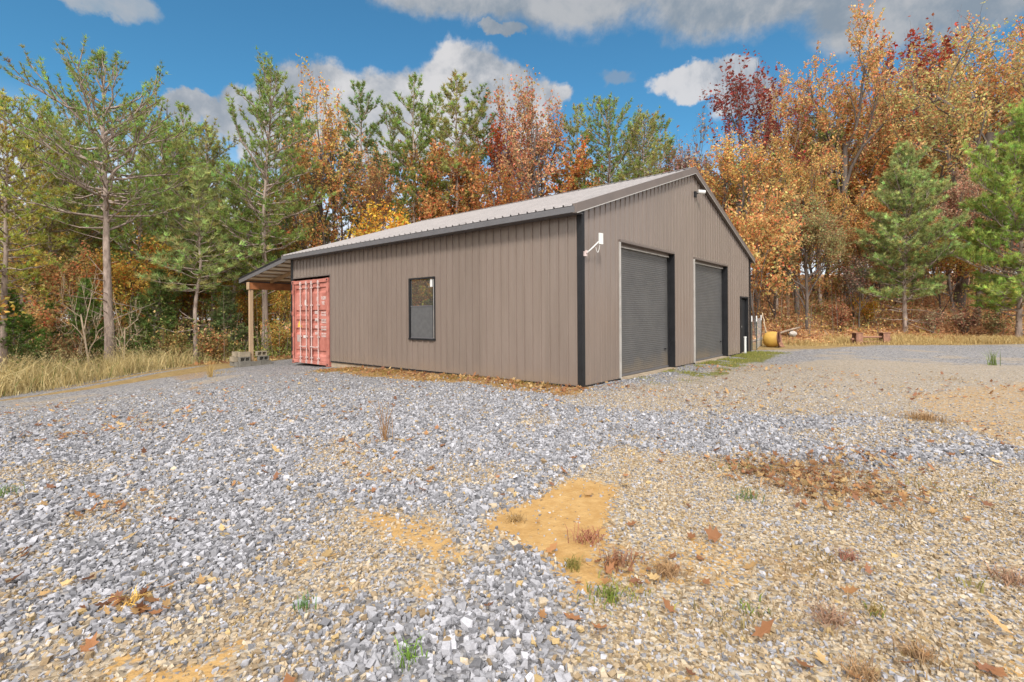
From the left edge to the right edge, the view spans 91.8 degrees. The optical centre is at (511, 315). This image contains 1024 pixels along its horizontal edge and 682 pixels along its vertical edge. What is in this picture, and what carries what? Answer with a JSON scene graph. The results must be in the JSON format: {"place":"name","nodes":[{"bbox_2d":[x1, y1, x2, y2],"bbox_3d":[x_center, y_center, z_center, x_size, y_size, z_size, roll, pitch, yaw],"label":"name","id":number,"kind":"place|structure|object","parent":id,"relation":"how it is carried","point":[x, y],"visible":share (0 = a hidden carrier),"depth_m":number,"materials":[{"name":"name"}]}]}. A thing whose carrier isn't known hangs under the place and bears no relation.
{"place":"outdoors","nodes":[
{"label":"outdoors","id":0,"kind":"place"},
{"bbox_2d":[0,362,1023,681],"bbox_3d":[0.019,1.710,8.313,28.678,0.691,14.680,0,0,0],"label":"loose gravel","id":1,"kind":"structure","parent":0,"point":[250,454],"depth_m":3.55,"materials":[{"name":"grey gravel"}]},
{"bbox_2d":[0,274,1023,681],"bbox_3d":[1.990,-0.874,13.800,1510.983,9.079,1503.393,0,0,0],"label":"ground","id":2,"kind":"structure","parent":0,"point":[966,362],"depth_m":3.42,"materials":[{"name":"soil"}]},
{"bbox_2d":[0,289,49,368],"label":"cedar tree","id":3,"kind":"object","parent":2,"relation":"on","point":[13,323],"visible":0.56,"depth_m":23.06,"materials":[{"name":"green plant"}]},
{"bbox_2d":[0,224,74,340],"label":"maple tree","id":4,"kind":"object","parent":2,"relation":"on","point":[31,272],"visible":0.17,"depth_m":27.51,"materials":[{"name":"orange plant"}]},
{"bbox_2d":[9,337,71,368],"bbox_3d":[-21.207,1.847,22.277,2.196,1.819,1.532,0,0,-38],"label":"shrub","id":5,"kind":"object","parent":2,"relation":"on","point":[21,349],"visible":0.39,"depth_m":21.96,"materials":[{"name":"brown plant"}]},
{"bbox_2d":[0,87,94,370],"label":"pine tree","id":6,"kind":"object","parent":2,"relation":"on","point":[6,201],"visible":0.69,"depth_m":22.59,"materials":[{"name":"green plant"}]},
{"bbox_2d":[0,139,95,347],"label":"pine tree","id":7,"kind":"object","parent":2,"relation":"on","point":[41,288],"visible":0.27,"depth_m":27.69,"materials":[{"name":"green plant"}]},
{"bbox_2d":[0,106,122,360],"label":"pine tree","id":8,"kind":"object","parent":2,"relation":"on","point":[51,230],"visible":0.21,"depth_m":28.93,"materials":[{"name":"green plant"}]},
{"bbox_2d":[1,91,127,337],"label":"pine tree","id":9,"kind":"object","parent":2,"relation":"on","point":[75,127],"visible":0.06,"depth_m":32.47,"materials":[{"name":"green plant"}]},
{"bbox_2d":[32,318,98,365],"bbox_3d":[-20.111,1.407,22.491,1.481,2.570,2.220,0,0,38],"label":"shrub","id":10,"kind":"object","parent":2,"relation":"on","point":[61,343],"visible":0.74,"depth_m":22.41,"materials":[{"name":"brown plant"}]},
{"bbox_2d":[0,124,144,350],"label":"pine tree","id":11,"kind":"object","parent":2,"relation":"on","point":[75,219],"visible":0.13,"depth_m":30.52,"materials":[{"name":"green plant"}]},
{"bbox_2d":[17,240,133,366],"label":"maple tree","id":12,"kind":"object","parent":2,"relation":"on","point":[57,280],"visible":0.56,"depth_m":25.48,"materials":[{"name":"orange plant"}]},
{"bbox_2d":[55,266,114,364],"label":"dead sapling","id":13,"kind":"object","parent":2,"relation":"on","point":[84,333],"visible":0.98,"depth_m":22.06,"materials":[{"name":"grey plant"}]},
{"bbox_2d":[61,277,116,364],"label":"cedar tree","id":14,"kind":"object","parent":2,"relation":"on","point":[83,308],"visible":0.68,"depth_m":24.29,"materials":[{"name":"green plant"}]},
{"bbox_2d":[0,35,205,359],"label":"pine tree","id":15,"kind":"object","parent":2,"relation":"on","point":[105,170],"visible":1,"depth_m":22.71,"materials":[{"name":"green plant"}]},
{"bbox_2d":[70,231,181,334],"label":"maple tree","id":16,"kind":"object","parent":2,"relation":"on","point":[126,283],"visible":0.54,"depth_m":27.07,"materials":[{"name":"orange plant"}]},
{"bbox_2d":[65,157,186,346],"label":"pine tree","id":17,"kind":"object","parent":2,"relation":"on","point":[140,223],"visible":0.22,"depth_m":29.27,"materials":[{"name":"green plant"}]},
{"bbox_2d":[101,326,162,359],"bbox_3d":[-17.869,1.521,23.698,1.768,2.099,2.534,0,0,40],"label":"shrub","id":18,"kind":"object","parent":2,"relation":"on","point":[144,343],"visible":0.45,"depth_m":23.48,"materials":[{"name":"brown plant"}]},
{"bbox_2d":[81,99,185,318],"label":"pine tree","id":19,"kind":"object","parent":2,"relation":"on","point":[129,164],"visible":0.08,"depth_m":34.83,"materials":[{"name":"green plant"}]},
{"bbox_2d":[66,209,210,343],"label":"maple tree","id":20,"kind":"object","parent":2,"relation":"on","point":[199,307],"visible":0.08,"depth_m":32.71,"materials":[{"name":"orange plant"}]},
{"bbox_2d":[117,268,187,356],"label":"cedar tree","id":21,"kind":"object","parent":2,"relation":"on","point":[167,297],"visible":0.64,"depth_m":25.24,"materials":[{"name":"green plant"}]},
{"bbox_2d":[111,114,218,336],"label":"pine tree","id":22,"kind":"object","parent":2,"relation":"on","point":[176,159],"visible":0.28,"depth_m":30.44,"materials":[{"name":"green plant"}]},
{"bbox_2d":[149,318,192,356],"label":"shrub","id":23,"kind":"object","parent":2,"relation":"on","point":[169,340],"visible":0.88,"depth_m":24.11,"materials":[{"name":"yellow plant"}]},
{"bbox_2d":[130,100,221,338],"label":"pine tree","id":24,"kind":"object","parent":2,"relation":"on","point":[180,106],"visible":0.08,"depth_m":36.86,"materials":[{"name":"green plant"}]},
{"bbox_2d":[128,122,243,343],"bbox_3d":[-21.791,-5.044,33.890,6.963,17.048,7.724,0,0,33],"label":"pine tree","id":25,"kind":"object","parent":2,"relation":"on","point":[192,293],"visible":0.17,"depth_m":33.24,"materials":[{"name":"green plant"}]},
{"bbox_2d":[133,166,272,362],"bbox_3d":[-15.750,-2.290,25.127,5.943,10.926,5.316,0,0,27],"label":"pine tree","id":26,"kind":"object","parent":2,"relation":"on","point":[205,177],"visible":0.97,"depth_m":24.74,"materials":[{"name":"green plant"}]},
{"bbox_2d":[151,115,259,339],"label":"pine tree","id":27,"kind":"object","parent":2,"relation":"on","point":[211,135],"visible":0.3,"depth_m":32.37,"materials":[{"name":"green plant"}]},
{"bbox_2d":[192,323,237,361],"bbox_3d":[-14.682,1.379,24.570,2.534,2.099,1.768,0,0,40],"label":"shrub","id":28,"kind":"object","parent":2,"relation":"on","point":[215,349],"visible":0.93,"depth_m":24.44,"materials":[{"name":"brown plant"}]},
{"bbox_2d":[200,286,248,357],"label":"cedar tree","id":29,"kind":"object","parent":2,"relation":"on","point":[229,305],"visible":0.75,"depth_m":26.24,"materials":[{"name":"green plant"}]},
{"bbox_2d":[179,144,293,349],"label":"pine tree","id":30,"kind":"object","parent":2,"relation":"on","point":[267,217],"visible":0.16,"depth_m":31.60,"materials":[{"name":"green plant"}]},
{"bbox_2d":[178,177,300,352],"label":"pine tree","id":31,"kind":"object","parent":2,"relation":"on","point":[234,200],"visible":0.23,"depth_m":28.29,"materials":[{"name":"green plant"}]},
{"bbox_2d":[210,276,269,347],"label":"maple tree","id":32,"kind":"object","parent":2,"relation":"on","point":[244,309],"visible":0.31,"depth_m":29.87,"materials":[{"name":"orange plant"}]},
{"bbox_2d":[194,47,336,352],"bbox_3d":[-13.389,-5.846,27.675,6.818,17.324,6.561,0,0,-25],"label":"pine tree","id":33,"kind":"object","parent":2,"relation":"on","point":[260,113],"visible":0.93,"depth_m":27.02,"materials":[{"name":"green plant"}]},
{"bbox_2d":[216,171,323,330],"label":"maple tree","id":34,"kind":"object","parent":2,"relation":"on","point":[279,245],"visible":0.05,"depth_m":34.78,"materials":[{"name":"orange plant"}]},
{"bbox_2d":[255,290,290,352],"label":"maple tree","id":35,"kind":"object","parent":2,"relation":"on","point":[274,301],"visible":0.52,"depth_m":27.82,"materials":[{"name":"yellow plant"}]},
{"bbox_2d":[258,92,323,219],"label":"pine tree","id":36,"kind":"object","parent":2,"relation":"on","point":[297,109],"visible":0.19,"depth_m":35.74,"materials":[{"name":"green plant"}]},
{"bbox_2d":[251,153,357,343],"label":"pine tree","id":37,"kind":"object","parent":2,"relation":"on","point":[300,186],"visible":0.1,"depth_m":34.11,"materials":[{"name":"green plant"}]},
{"bbox_2d":[292,278,330,366],"bbox_3d":[-4.944,0.204,19.231,2.468,2.900,6.174,0,0,40],"label":"shipping container","id":38,"kind":"object","parent":2,"relation":"on","point":[311,318],"visible":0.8,"depth_m":16.88,"materials":[{"name":"red metal"}]},
{"bbox_2d":[292,281,309,362],"bbox_3d":[-7.360,0.221,17.327,1.218,2.805,0.151,0,0,40],"label":"container door","id":39,"kind":"structure","parent":38,"relation":"in","point":[301,292],"depth_m":17.31,"materials":[{"name":"red paint"}]},
{"bbox_2d":[310,280,328,363],"bbox_3d":[-6.413,0.215,16.529,1.242,2.805,0.151,0,0,40],"label":"container door","id":40,"kind":"structure","parent":38,"relation":"in","point":[318,291],"depth_m":16.58,"materials":[{"name":"red paint"}]},
{"bbox_2d":[251,54,391,250],"bbox_3d":[-12.065,-6.609,32.750,6.764,18.671,7.348,0,0,13],"label":"maple tree","id":41,"kind":"object","parent":2,"relation":"on","point":[330,143],"visible":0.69,"depth_m":31.64,"materials":[{"name":"orange plant"}]},
{"bbox_2d":[307,141,364,241],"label":"pine tree","id":42,"kind":"object","parent":2,"relation":"on","point":[347,185],"visible":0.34,"depth_m":33.45,"materials":[{"name":"green plant"}]},
{"bbox_2d":[312,80,396,228],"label":"pine tree","id":43,"kind":"object","parent":2,"relation":"on","point":[362,112],"visible":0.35,"depth_m":36.67,"materials":[{"name":"green plant"}]},
{"bbox_2d":[338,136,401,239],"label":"maple tree","id":44,"kind":"object","parent":2,"relation":"on","point":[369,189],"visible":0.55,"depth_m":32.10,"materials":[{"name":"orange plant"}]},
{"bbox_2d":[336,193,410,238],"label":"maple tree","id":45,"kind":"object","parent":2,"relation":"on","point":[402,221],"visible":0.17,"depth_m":29.52,"materials":[{"name":"yellow plant"}]},
{"bbox_2d":[364,99,407,224],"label":"pine tree","id":46,"kind":"object","parent":2,"relation":"on","point":[393,128],"visible":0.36,"depth_m":37.51,"materials":[{"name":"green plant"}]},
{"bbox_2d":[379,71,461,222],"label":"pine tree","id":47,"kind":"object","parent":2,"relation":"on","point":[409,145],"visible":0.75,"depth_m":35.46,"materials":[{"name":"green plant"}]},
{"bbox_2d":[383,131,480,229],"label":"maple tree","id":48,"kind":"object","parent":2,"relation":"on","point":[409,162],"visible":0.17,"depth_m":36.10,"materials":[{"name":"orange plant"}]},
{"bbox_2d":[403,91,464,216],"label":"pine tree","id":49,"kind":"object","parent":2,"relation":"on","point":[434,98],"visible":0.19,"depth_m":40.75,"materials":[{"name":"green plant"}]},
{"bbox_2d":[430,69,489,213],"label":"pine tree","id":50,"kind":"object","parent":2,"relation":"on","point":[454,106],"visible":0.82,"depth_m":34.74,"materials":[{"name":"green plant"}]},
{"bbox_2d":[417,136,502,219],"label":"maple tree","id":51,"kind":"object","parent":2,"relation":"on","point":[470,186],"visible":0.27,"depth_m":34.54,"materials":[{"name":"orange plant"}]},
{"bbox_2d":[449,82,500,202],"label":"pine tree","id":52,"kind":"object","parent":2,"relation":"on","point":[469,119],"visible":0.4,"depth_m":39.38,"materials":[{"name":"green plant"}]},
{"bbox_2d":[238,167,754,386],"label":"metal workshop","id":53,"kind":"structure","parent":2,"relation":"on","point":[529,291],"depth_m":12.67,"materials":[{"name":"metal"}]},
{"bbox_2d":[408,276,435,340],"bbox_3d":[-2.388,-0.183,13.167,1.061,1.658,0.090,0,0,40],"label":"window","id":54,"kind":"structure","parent":53,"relation":"in","point":[421,291],"depth_m":13.16,"materials":[{"name":"glass"}]},
{"bbox_2d":[619,239,674,378],"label":"roll up door","id":55,"kind":"structure","parent":53,"relation":"in","point":[646,276],"depth_m":12.58,"materials":[{"name":"black metal"}]},
{"bbox_2d":[693,257,727,362],"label":"roll up door","id":56,"kind":"structure","parent":53,"relation":"in","point":[710,280],"depth_m":16.31,"materials":[{"name":"black metal"}]},
{"bbox_2d":[740,296,748,352],"bbox_3d":[8.729,0.333,18.801,0.168,2.110,1.028,0,0,40],"label":"entry door","id":57,"kind":"structure","parent":53,"relation":"in","point":[744,304],"depth_m":19.07,"materials":[{"name":"black metal"}]},
{"bbox_2d":[474,151,528,209],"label":"maple tree","id":58,"kind":"object","parent":2,"relation":"on","point":[506,194],"visible":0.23,"depth_m":32.24,"materials":[{"name":"orange plant"}]},
{"bbox_2d":[472,92,531,205],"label":"maple tree","id":59,"kind":"object","parent":2,"relation":"on","point":[493,155],"visible":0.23,"depth_m":38.31,"materials":[{"name":"orange plant"}]},
{"bbox_2d":[0,332,1023,396],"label":"dry grass","id":60,"kind":"structure","parent":2,"relation":"on","point":[26,379],"depth_m":19.58,"materials":[{"name":"beige plant"}]},
{"bbox_2d":[0,289,1023,681],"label":"fallen leaves","id":61,"kind":"object","parent":2,"relation":"on","point":[714,535],"visible":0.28,"depth_m":4.55,"materials":[{"name":"brown plant"}]},
{"bbox_2d":[8,256,1023,368],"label":"undergrowth","id":62,"kind":"object","parent":2,"relation":"on","point":[270,350],"visible":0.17,"depth_m":28.20,"materials":[{"name":"brown plant"}]},
{"bbox_2d":[484,64,573,201],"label":"maple tree","id":63,"kind":"object","parent":2,"relation":"on","point":[532,153],"visible":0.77,"depth_m":35.62,"materials":[{"name":"orange plant"}]},
{"bbox_2d":[523,134,603,198],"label":"maple tree","id":64,"kind":"object","parent":2,"relation":"on","point":[578,164],"visible":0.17,"depth_m":36.67,"materials":[{"name":"orange plant"}]},
{"bbox_2d":[549,103,611,192],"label":"pine tree","id":65,"kind":"object","parent":2,"relation":"on","point":[569,128],"visible":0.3,"depth_m":39.63,"materials":[{"name":"green plant"}]},
{"bbox_2d":[192,350,1020,681],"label":"ground tufts","id":66,"kind":"object","parent":2,"relation":"on","point":[736,358],"visible":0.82,"depth_m":2.96,"materials":[{"name":"brown plant"}]},
{"bbox_2d":[573,92,658,188],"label":"pine tree","id":67,"kind":"object","parent":2,"relation":"on","point":[619,158],"visible":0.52,"depth_m":35.77,"materials":[{"name":"green plant"}]},
{"bbox_2d":[593,541,652,573],"bbox_3d":[0.658,1.408,2.928,0.403,0.119,0.416,0,0,0],"label":"dead weed","id":68,"kind":"object","parent":2,"relation":"on","point":[622,561],"visible":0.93,"depth_m":2.90,"materials":[{"name":"brown plant"}]},
{"bbox_2d":[611,104,672,181],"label":"pine tree","id":69,"kind":"object","parent":2,"relation":"on","point":[653,155],"visible":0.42,"depth_m":33.69,"materials":[{"name":"green plant"}]},
{"bbox_2d":[637,113,677,174],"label":"pine tree","id":70,"kind":"object","parent":2,"relation":"on","point":[662,126],"visible":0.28,"depth_m":39.89,"materials":[{"name":"green plant"}]},
{"bbox_2d":[633,550,717,582],"bbox_3d":[0.888,1.420,2.793,0.457,0.095,0.416,0,0,-14],"label":"dead weed","id":71,"kind":"object","parent":2,"relation":"on","point":[668,572],"visible":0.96,"depth_m":2.78,"materials":[{"name":"brown plant"}]},
{"bbox_2d":[654,105,721,174],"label":"bare tree","id":72,"kind":"object","parent":2,"relation":"on","point":[683,165],"visible":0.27,"depth_m":36.28,"materials":[{"name":"grey plant"}]},
{"bbox_2d":[690,123,806,249],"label":"maple tree","id":73,"kind":"object","parent":2,"relation":"on","point":[730,173],"visible":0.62,"depth_m":31.00,"materials":[{"name":"orange plant"}]},
{"bbox_2d":[698,49,826,309],"bbox_3d":[17.706,-9.590,36.192,5.586,19.692,8.866,0,0,-46],"label":"maple tree","id":74,"kind":"object","parent":2,"relation":"on","point":[736,98],"visible":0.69,"depth_m":35.84,"materials":[{"name":"red plant"}]},
{"bbox_2d":[723,180,815,330],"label":"maple tree","id":75,"kind":"object","parent":2,"relation":"on","point":[761,223],"visible":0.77,"depth_m":26.29,"materials":[{"name":"orange plant"}]},
{"bbox_2d":[750,198,811,321],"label":"maple tree","id":76,"kind":"object","parent":2,"relation":"on","point":[768,274],"visible":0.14,"depth_m":30.73,"materials":[{"name":"orange plant"}]},
{"bbox_2d":[749,190,857,329],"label":"oak tree","id":77,"kind":"object","parent":2,"relation":"on","point":[818,229],"visible":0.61,"depth_m":28.36,"materials":[{"name":"orange plant"}]},
{"bbox_2d":[759,118,874,314],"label":"oak tree","id":78,"kind":"object","parent":2,"relation":"on","point":[810,175],"visible":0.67,"depth_m":33.35,"materials":[{"name":"orange plant"}]},
{"bbox_2d":[801,107,849,304],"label":"pine tree","id":79,"kind":"object","parent":2,"relation":"on","point":[819,133],"visible":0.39,"depth_m":38.30,"materials":[{"name":"plant"}]},
{"bbox_2d":[746,64,907,297],"bbox_3d":[25.332,-11.358,40.486,12.946,20.753,10.596,0,0,42],"label":"oak tree","id":80,"kind":"object","parent":2,"relation":"on","point":[862,154],"visible":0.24,"depth_m":39.91,"materials":[{"name":"brown plant"}]},
{"bbox_2d":[743,0,923,305],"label":"oak tree","id":81,"kind":"object","parent":2,"relation":"on","point":[873,60],"visible":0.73,"depth_m":37.03,"materials":[{"name":"orange plant"}]},
{"bbox_2d":[773,98,912,298],"bbox_3d":[25.266,-8.854,38.969,9.912,16.555,12.614,0,0,-20],"label":"maple tree","id":82,"kind":"object","parent":2,"relation":"on","point":[854,184],"visible":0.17,"depth_m":38.71,"materials":[{"name":"orange plant"}]},
{"bbox_2d":[794,588,894,639],"bbox_3d":[1.532,1.427,2.393,0.488,0.099,0.530,0,0,12],"label":"dead weed","id":83,"kind":"object","parent":2,"relation":"on","point":[832,615],"visible":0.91,"depth_m":2.36,"materials":[{"name":"brown plant"}]},
{"bbox_2d":[800,182,900,302],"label":"maple tree","id":84,"kind":"object","parent":2,"relation":"on","point":[856,222],"visible":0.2,"depth_m":35.87,"materials":[{"name":"orange plant"}]},
{"bbox_2d":[808,210,893,316],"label":"maple tree","id":85,"kind":"object","parent":2,"relation":"on","point":[850,238],"visible":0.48,"depth_m":31.84,"materials":[{"name":"orange plant"}]},
{"bbox_2d":[811,642,894,681],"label":"dead weed","id":86,"kind":"object","parent":2,"relation":"on","point":[864,672],"visible":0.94,"depth_m":2.02,"materials":[{"name":"brown plant"}]},
{"bbox_2d":[839,240,883,328],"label":"bare tree","id":87,"kind":"object","parent":2,"relation":"on","point":[861,282],"visible":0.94,"depth_m":28.63,"materials":[{"name":"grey plant"}]},
{"bbox_2d":[829,10,974,287],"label":"maple tree","id":88,"kind":"object","parent":2,"relation":"on","point":[946,49],"visible":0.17,"depth_m":42.71,"materials":[{"name":"orange plant"}]},
{"bbox_2d":[830,120,976,304],"bbox_3d":[31.071,-7.452,37.266,11.054,14.507,8.686,0,0,-15],"label":"maple tree","id":89,"kind":"object","parent":2,"relation":"on","point":[892,139],"visible":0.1,"depth_m":37.49,"materials":[{"name":"plant"}]},
{"bbox_2d":[851,140,971,333],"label":"pine tree","id":90,"kind":"object","parent":2,"relation":"on","point":[900,249],"visible":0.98,"depth_m":27.08,"materials":[{"name":"green plant"}]},
{"bbox_2d":[834,23,1000,291],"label":"oak tree","id":91,"kind":"object","parent":2,"relation":"on","point":[924,54],"visible":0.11,"depth_m":43.25,"materials":[{"name":"orange plant"}]},
{"bbox_2d":[848,54,993,297],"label":"oak tree","id":92,"kind":"object","parent":2,"relation":"on","point":[941,90],"visible":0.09,"depth_m":40.99,"materials":[{"name":"brown plant"}]},
{"bbox_2d":[871,624,970,675],"bbox_3d":[1.743,1.435,2.144,0.366,0.077,0.301,0,0,29],"label":"dead weed","id":93,"kind":"object","parent":2,"relation":"on","point":[923,656],"visible":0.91,"depth_m":2.13,"materials":[{"name":"brown plant"}]},
{"bbox_2d":[910,301,950,333],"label":"shrub","id":94,"kind":"object","parent":2,"relation":"on","point":[936,321],"visible":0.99,"depth_m":27.36,"materials":[{"name":"brown plant"}]},
{"bbox_2d":[854,1,1023,308],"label":"oak tree","id":95,"kind":"object","parent":2,"relation":"on","point":[968,131],"visible":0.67,"depth_m":34.56,"materials":[{"name":"orange plant"}]},
{"bbox_2d":[886,179,1013,313],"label":"maple tree","id":96,"kind":"object","parent":2,"relation":"on","point":[950,214],"visible":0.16,"depth_m":33.78,"materials":[{"name":"orange plant"}]},
{"bbox_2d":[886,27,1023,299],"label":"oak tree","id":97,"kind":"object","parent":2,"relation":"on","point":[1001,61],"visible":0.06,"depth_m":40.09,"materials":[{"name":"orange plant"}]},
{"bbox_2d":[909,216,1000,321],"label":"maple tree","id":98,"kind":"object","parent":2,"relation":"on","point":[968,268],"visible":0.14,"depth_m":30.31,"materials":[{"name":"orange plant"}]},
{"bbox_2d":[942,302,986,333],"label":"shrub","id":99,"kind":"object","parent":2,"relation":"on","point":[962,321],"visible":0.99,"depth_m":26.97,"materials":[{"name":"brown plant"}]},
{"bbox_2d":[928,13,1023,290],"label":"oak tree","id":100,"kind":"object","parent":2,"relation":"on","point":[963,32],"visible":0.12,"depth_m":42.95,"materials":[{"name":"brown plant"}]},
{"bbox_2d":[929,98,1023,338],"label":"pine tree","id":101,"kind":"object","parent":2,"relation":"on","point":[999,210],"visible":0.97,"depth_m":25.63,"materials":[{"name":"green plant"}]},
{"bbox_2d":[934,140,1023,316],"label":"oak tree","id":102,"kind":"object","parent":2,"relation":"on","point":[976,192],"visible":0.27,"depth_m":32.48,"materials":[{"name":"brown plant"}]},
{"bbox_2d":[954,20,1023,283],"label":"oak tree","id":103,"kind":"object","parent":2,"relation":"on","point":[996,83],"visible":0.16,"depth_m":41.69,"materials":[{"name":"brown plant"}]},
{"bbox_2d":[972,554,1023,588],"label":"dead weed","id":104,"kind":"object","parent":2,"relation":"on","point":[1008,578],"visible":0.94,"depth_m":2.72,"materials":[{"name":"brown plant"}]},
{"bbox_2d":[980,309,1023,334],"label":"shrub","id":105,"kind":"object","parent":2,"relation":"on","point":[995,325],"visible":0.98,"depth_m":26.43,"materials":[{"name":"brown plant"}]},
{"bbox_2d":[0,0,1023,320],"label":"sky","id":106,"kind":"structure","parent":0,"point":[662,53],"materials":[{"name":"blue"}]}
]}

